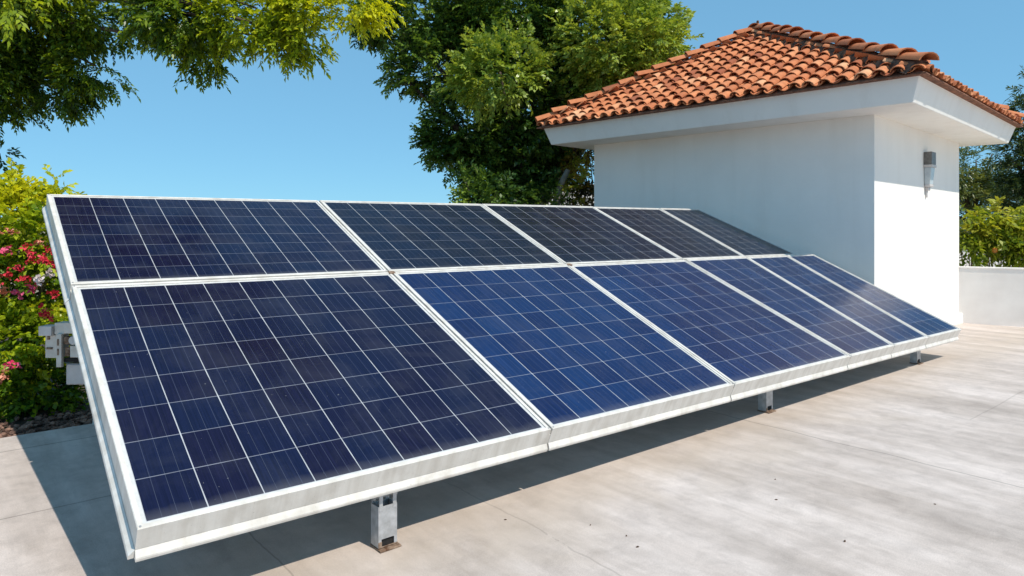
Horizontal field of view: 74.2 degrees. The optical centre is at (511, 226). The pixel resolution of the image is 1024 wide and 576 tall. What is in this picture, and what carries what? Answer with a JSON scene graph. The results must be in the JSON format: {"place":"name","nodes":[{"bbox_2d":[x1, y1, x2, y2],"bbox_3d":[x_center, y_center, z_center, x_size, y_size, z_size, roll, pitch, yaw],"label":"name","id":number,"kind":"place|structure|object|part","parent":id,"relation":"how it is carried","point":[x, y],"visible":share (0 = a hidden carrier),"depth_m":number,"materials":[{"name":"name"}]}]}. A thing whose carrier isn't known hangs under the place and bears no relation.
{"place":"outdoors","nodes":[
{"label":"outdoors","id":0,"kind":"place"},
{"bbox_2d":[0,337,90,432],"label":"planting bed","id":1,"kind":"object","parent":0,"point":[21,421],"depth_m":5.53,"materials":[{"name":"soil"}]},
{"bbox_2d":[0,157,88,422],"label":"flowering bush","id":2,"kind":"object","parent":1,"relation":"on","point":[28,371],"visible":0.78,"depth_m":5.66,"materials":[{"name":"green plant"}]},
{"bbox_2d":[442,158,580,205],"bbox_3d":[0.038,0.456,13.982,3.311,3.693,1.630,0,0,-31],"label":"garden shrub","id":3,"kind":"object","parent":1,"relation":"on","point":[476,188],"visible":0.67,"depth_m":13.69,"materials":[{"name":"green plant"}]},
{"bbox_2d":[0,401,92,437],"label":"gravel","id":4,"kind":"structure","parent":0,"point":[13,429],"depth_m":5.19,"materials":[{"name":"grey gravel"}]},
{"bbox_2d":[0,323,1023,575],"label":"terrace","id":5,"kind":"structure","parent":0,"point":[872,463],"depth_m":3.70,"materials":[{"name":"concrete"}]},
{"bbox_2d":[370,492,401,552],"bbox_3d":[-1.453,0.749,4.219,0.198,1.500,2.797,0,0,-40],"label":"support frame","id":6,"kind":"object","parent":5,"relation":"on","point":[383,525],"visible":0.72,"depth_m":3.16,"materials":[{"name":"metal"}]},
{"bbox_2d":[42,194,387,303],"bbox_3d":[-2.135,0.099,4.978,2.070,0.137,1.424,0,23,-40],"label":"solar panel","id":7,"kind":"object","parent":6,"relation":"on","point":[99,239],"visible":0.97,"depth_m":4.78,"materials":[{"name":"blue glass"}]},
{"bbox_2d":[65,271,550,561],"bbox_3d":[-1.147,0.768,3.780,2.066,0.140,1.997,0,23,-40],"label":"solar panel","id":8,"kind":"object","parent":6,"relation":"on","point":[223,408],"visible":1,"depth_m":3.40,"materials":[{"name":"blue glass"}]},
{"bbox_2d":[319,200,564,271],"bbox_3d":[-0.640,0.098,6.250,1.898,0.133,1.469,0,24,-40],"label":"solar panel","id":9,"kind":"object","parent":6,"relation":"on","point":[403,236],"visible":0.85,"depth_m":6.11,"materials":[{"name":"blue glass"}]},
{"bbox_2d":[392,263,733,450],"bbox_3d":[0.359,0.781,5.024,1.879,0.140,2.017,0,24,-40],"label":"solar panel","id":10,"kind":"object","parent":6,"relation":"on","point":[567,354],"visible":0.98,"depth_m":4.74,"materials":[{"name":"blue glass"}]},
{"bbox_2d":[757,390,775,413],"bbox_3d":[1.242,0.759,6.514,0.198,1.479,2.712,0,0,-40],"label":"support frame","id":11,"kind":"object","parent":5,"relation":"on","point":[765,402],"visible":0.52,"depth_m":5.49,"materials":[{"name":"metal"}]},
{"bbox_2d":[482,204,681,263],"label":"solar panel","id":12,"kind":"object","parent":11,"relation":"on","point":[579,234],"visible":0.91,"depth_m":7.32,"materials":[{"name":"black glass"}]},
{"bbox_2d":[571,260,850,401],"bbox_3d":[1.729,0.798,6.157,1.865,0.136,2.037,0,23,-40],"label":"solar panel","id":13,"kind":"object","parent":11,"relation":"on","point":[745,345],"visible":0.97,"depth_m":5.92,"materials":[{"name":"blue glass"}]},
{"bbox_2d":[535,20,1023,324],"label":"tile roof house","id":14,"kind":"structure","parent":5,"relation":"on","point":[797,140],"depth_m":10.03,"materials":[{"name":"white paint"}]},
{"bbox_2d":[924,151,936,196],"bbox_3d":[6.524,-0.815,10.562,0.246,0.704,0.120,0,0,-44],"label":"wall lamp","id":15,"kind":"object","parent":14,"relation":"attached to","point":[930,165],"visible":1,"depth_m":10.51,"materials":[{"name":"grey metal"}]},
{"bbox_2d":[909,351,922,364],"bbox_3d":[3.605,0.769,8.459,0.198,1.461,2.742,0,0,-40],"label":"support frame","id":16,"kind":"object","parent":5,"relation":"on","point":[915,357],"visible":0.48,"depth_m":7.42,"materials":[{"name":"metal"}]},
{"bbox_2d":[594,207,744,259],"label":"solar panel","id":17,"kind":"object","parent":16,"relation":"on","point":[682,240],"visible":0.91,"depth_m":8.36,"materials":[{"name":"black glass"}]},
{"bbox_2d":[659,208,796,256],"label":"solar panel","id":18,"kind":"object","parent":16,"relation":"on","point":[739,240],"visible":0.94,"depth_m":9.13,"materials":[{"name":"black glass"}]},
{"bbox_2d":[685,257,893,369],"bbox_3d":[2.906,0.805,7.130,1.269,0.136,2.048,0,24,-40],"label":"solar panel","id":19,"kind":"object","parent":16,"relation":"on","point":[859,344],"visible":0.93,"depth_m":6.91,"materials":[{"name":"blue glass"}]},
{"bbox_2d":[748,255,928,357],"bbox_3d":[3.632,0.814,7.731,1.302,0.136,2.058,0,23,-40],"label":"solar panel","id":20,"kind":"object","parent":16,"relation":"on","point":[903,338],"visible":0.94,"depth_m":7.50,"materials":[{"name":"blue glass"}]},
{"bbox_2d":[787,254,961,348],"bbox_3d":[4.232,0.819,8.225,1.115,0.136,2.068,0,24,-40],"label":"solar panel","id":21,"kind":"object","parent":16,"relation":"on","point":[937,331],"visible":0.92,"depth_m":8.00,"materials":[{"name":"blue glass"}]},
{"bbox_3d":[-3.157,0.986,5.170,0.400,1.132,0.160,0,0,0],"label":"equipment post","id":22,"kind":"object","parent":5,"relation":"on","visible":0},
{"bbox_2d":[39,321,78,366],"bbox_3d":[-3.312,0.867,5.043,0.325,0.325,0.155,0,0,0],"label":"junction box","id":23,"kind":"object","parent":22,"relation":"attached to","point":[58,339],"visible":0.77,"depth_m":4.99,"materials":[{"name":"beige plastic"}]},
{"bbox_2d":[66,362,84,384],"bbox_3d":[-3.163,1.091,5.080,0.289,0.158,0.136,0,0,0],"label":"electrical cabinet","id":24,"kind":"object","parent":22,"relation":"attached to","point":[74,376],"visible":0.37,"depth_m":5.01,"materials":[{"name":"metal"}]},
{"bbox_3d":[-3.212,1.091,5.015,0.174,0.142,0.007,0,0,0],"label":"door","id":25,"kind":"part","parent":24,"relation":"part of","materials":[{"name":"grey metal"}]},
{"bbox_2d":[0,0,1023,218],"label":"sky","id":26,"kind":"structure","parent":0,"point":[338,138],"materials":[{"name":"blue"}]},
{"bbox_2d":[526,184,593,205],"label":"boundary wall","id":27,"kind":"structure","parent":0,"point":[574,197],"depth_m":21.00,"materials":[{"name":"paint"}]},
{"label":"ground","id":28,"kind":"structure","parent":0,"visible":0},
{"bbox_2d":[0,0,405,174],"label":"overhanging tree","id":29,"kind":"object","parent":28,"relation":"on","point":[31,59],"visible":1,"depth_m":6.06,"materials":[{"name":"green plant"}]},
{"bbox_2d":[343,0,703,204],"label":"evergreen tree","id":30,"kind":"object","parent":28,"relation":"on","point":[535,58],"visible":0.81,"depth_m":14.25,"materials":[{"name":"green plant"}]},
{"bbox_2d":[552,146,593,206],"bbox_3d":[1.584,0.101,14.521,1.506,4.403,1.699,0,0,41],"label":"rusty shrub","id":31,"kind":"object","parent":28,"relation":"on","point":[581,185],"visible":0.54,"depth_m":14.36,"materials":[{"name":"green plant"}]},
{"bbox_2d":[959,203,1004,266],"bbox_3d":[8.650,0.923,12.777,1.338,2.759,1.141,0,0,-35],"label":"hedge shrub","id":32,"kind":"object","parent":28,"relation":"on","point":[968,242],"visible":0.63,"depth_m":12.54,"materials":[{"name":"green plant"}]},
{"bbox_2d":[959,248,1005,266],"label":"wall","id":33,"kind":"structure","parent":28,"relation":"on","point":[964,252],"depth_m":14.60,"materials":[{"name":"paint"}]},
{"bbox_2d":[959,145,1020,235],"bbox_3d":[20.003,-0.844,29.948,7.032,6.502,4.374,0,0,0],"label":"feathery tree","id":34,"kind":"object","parent":28,"relation":"on","point":[974,194],"visible":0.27,"depth_m":29.37,"materials":[{"name":"green plant"}]},
{"bbox_2d":[959,266,1023,326],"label":"wall","id":35,"kind":"structure","parent":28,"relation":"on","point":[991,295],"depth_m":11.81,"materials":[{"name":"paint"}]},
{"bbox_2d":[962,195,1023,266],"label":"hedge shrub","id":36,"kind":"object","parent":28,"relation":"on","point":[993,218],"visible":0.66,"depth_m":12.44,"materials":[{"name":"green plant"}]},
{"bbox_2d":[978,66,1023,227],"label":"conifer tree","id":37,"kind":"object","parent":28,"relation":"on","point":[1013,183],"visible":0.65,"depth_m":23.91,"materials":[{"name":"green plant"}]},
{"bbox_2d":[991,206,1023,267],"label":"hedge shrub","id":38,"kind":"object","parent":28,"relation":"on","point":[1009,262],"visible":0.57,"depth_m":12.38,"materials":[{"name":"green plant"}]},
{"bbox_2d":[1017,218,1023,259],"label":"hedge shrub","id":39,"kind":"object","parent":28,"relation":"on","point":[1022,240],"visible":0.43,"depth_m":12.39,"materials":[{"name":"green plant"}]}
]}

